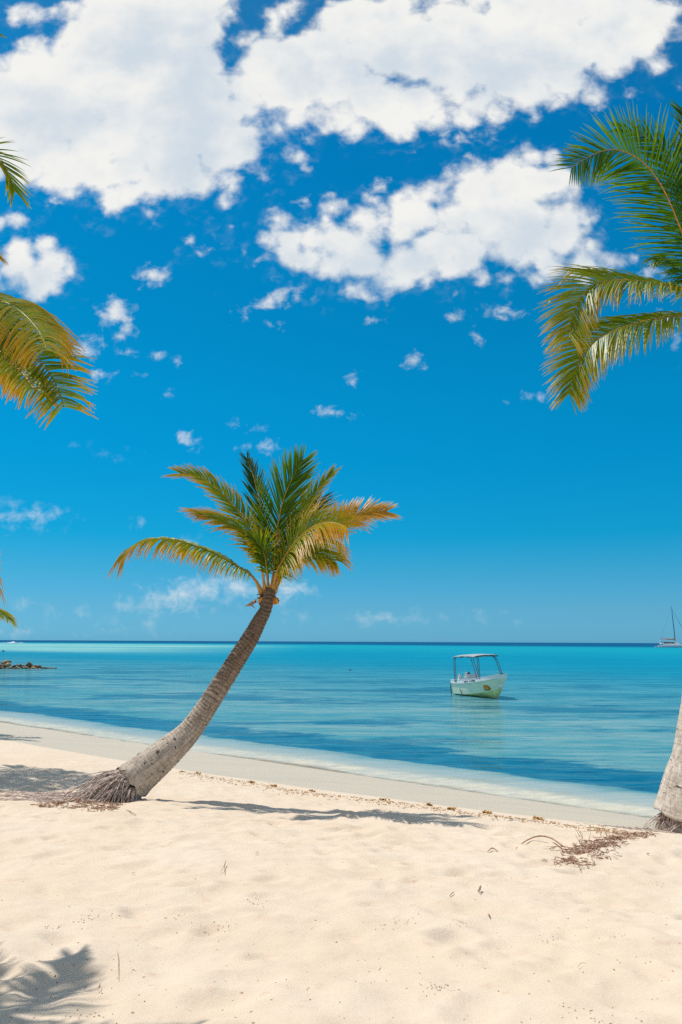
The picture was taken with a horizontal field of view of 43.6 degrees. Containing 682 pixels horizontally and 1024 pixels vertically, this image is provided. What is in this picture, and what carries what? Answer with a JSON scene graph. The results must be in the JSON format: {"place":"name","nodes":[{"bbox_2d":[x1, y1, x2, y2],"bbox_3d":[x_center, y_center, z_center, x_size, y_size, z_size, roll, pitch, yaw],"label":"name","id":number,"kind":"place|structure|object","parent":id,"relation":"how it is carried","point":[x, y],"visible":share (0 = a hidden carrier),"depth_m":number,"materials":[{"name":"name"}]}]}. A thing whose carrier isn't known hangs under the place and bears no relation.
{"place":"outdoors","nodes":[
{"label":"outdoors","id":0,"kind":"place"},
{"bbox_2d":[0,721,681,1023],"bbox_3d":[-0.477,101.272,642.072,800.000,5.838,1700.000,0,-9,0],"label":"sand","id":1,"kind":"structure","parent":0,"point":[320,859],"depth_m":6.91,"materials":[{"name":"beige sand"}]},
{"bbox_2d":[0,552,6,606],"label":"coconut palm","id":2,"kind":"object","parent":1,"relation":"on","point":[1,593],"visible":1,"depth_m":15.75,"materials":[{"name":"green plant"}]},
{"bbox_2d":[0,608,18,630],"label":"coconut palm","id":3,"kind":"object","parent":1,"relation":"on","point":[6,615],"visible":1,"depth_m":29.39,"materials":[{"name":"green plant"}]},
{"bbox_2d":[0,314,34,372],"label":"coconut palm","id":4,"kind":"object","parent":1,"relation":"on","point":[14,341],"visible":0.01,"depth_m":18.94,"materials":[{"name":"green plant"}]},
{"bbox_2d":[0,34,97,429],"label":"coconut palm","id":5,"kind":"object","parent":1,"relation":"on","point":[18,354],"visible":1,"depth_m":4.45,"materials":[{"name":"green plant"}]},
{"bbox_2d":[30,797,125,811],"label":"root litter","id":6,"kind":"object","parent":1,"relation":"on","point":[111,806],"visible":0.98,"depth_m":12.26,"materials":[{"name":"brown plant"}]},
{"bbox_2d":[0,445,402,805],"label":"leaning palm","id":7,"kind":"object","parent":1,"relation":"on","point":[141,774],"visible":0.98,"depth_m":14.26,"materials":[{"name":"green plant"}]},
{"bbox_2d":[173,771,625,835],"bbox_3d":[0.043,5.335,16.137,11.469,0.508,2.338,-7,-11,41],"label":"seaweed wrack","id":8,"kind":"object","parent":1,"relation":"on","point":[478,815],"visible":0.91,"depth_m":15.23,"materials":[{"name":"brown plant"}]},
{"bbox_2d":[516,835,562,848],"bbox_3d":[2.430,3.991,10.264,0.523,0.066,0.669,-4,-10,26],"label":"fallen branch","id":9,"kind":"object","parent":1,"relation":"on","point":[543,836],"visible":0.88,"depth_m":10.51,"materials":[{"name":"brown wood"}]},
{"bbox_2d":[533,816,545,819],"bbox_3d":[3.421,5.282,14.730,0.229,0.068,0.238,4,-9,-23],"label":"seaweed tuft","id":10,"kind":"object","parent":1,"relation":"on","point":[536,817],"visible":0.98,"depth_m":14.72,"materials":[{"name":"brown plant"}]},
{"bbox_2d":[543,822,656,868],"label":"fibre litter","id":11,"kind":"object","parent":1,"relation":"on","point":[596,846],"visible":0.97,"depth_m":10.07,"materials":[{"name":"brown plant"}]},
{"bbox_2d":[533,99,681,833],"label":"coconut palm","id":12,"kind":"object","parent":1,"relation":"on","point":[667,804],"visible":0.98,"depth_m":15.20,"materials":[{"name":"green plant"}]},
{"bbox_2d":[0,640,681,817],"bbox_3d":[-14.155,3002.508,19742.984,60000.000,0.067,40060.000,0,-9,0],"label":"sea water","id":13,"kind":"structure","parent":0,"point":[592,726],"depth_m":47.50,"materials":[{"name":"blue liquid"}]},
{"bbox_2d":[450,654,506,698],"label":"motor boat","id":14,"kind":"object","parent":13,"relation":"on","point":[476,685],"visible":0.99,"depth_m":56.49,"materials":[{"name":"paint"}]},
{"bbox_2d":[655,606,681,646],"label":"catamaran","id":15,"kind":"object","parent":13,"relation":"on","point":[667,643],"visible":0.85,"depth_m":748.97,"materials":[{"name":"white plastic"}]},
{"bbox_2d":[0,0,681,642],"label":"sky","id":16,"kind":"structure","parent":0,"point":[331,228],"materials":[{"name":"blue"}]},
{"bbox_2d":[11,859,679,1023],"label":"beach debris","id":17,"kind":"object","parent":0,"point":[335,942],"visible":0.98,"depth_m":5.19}
]}

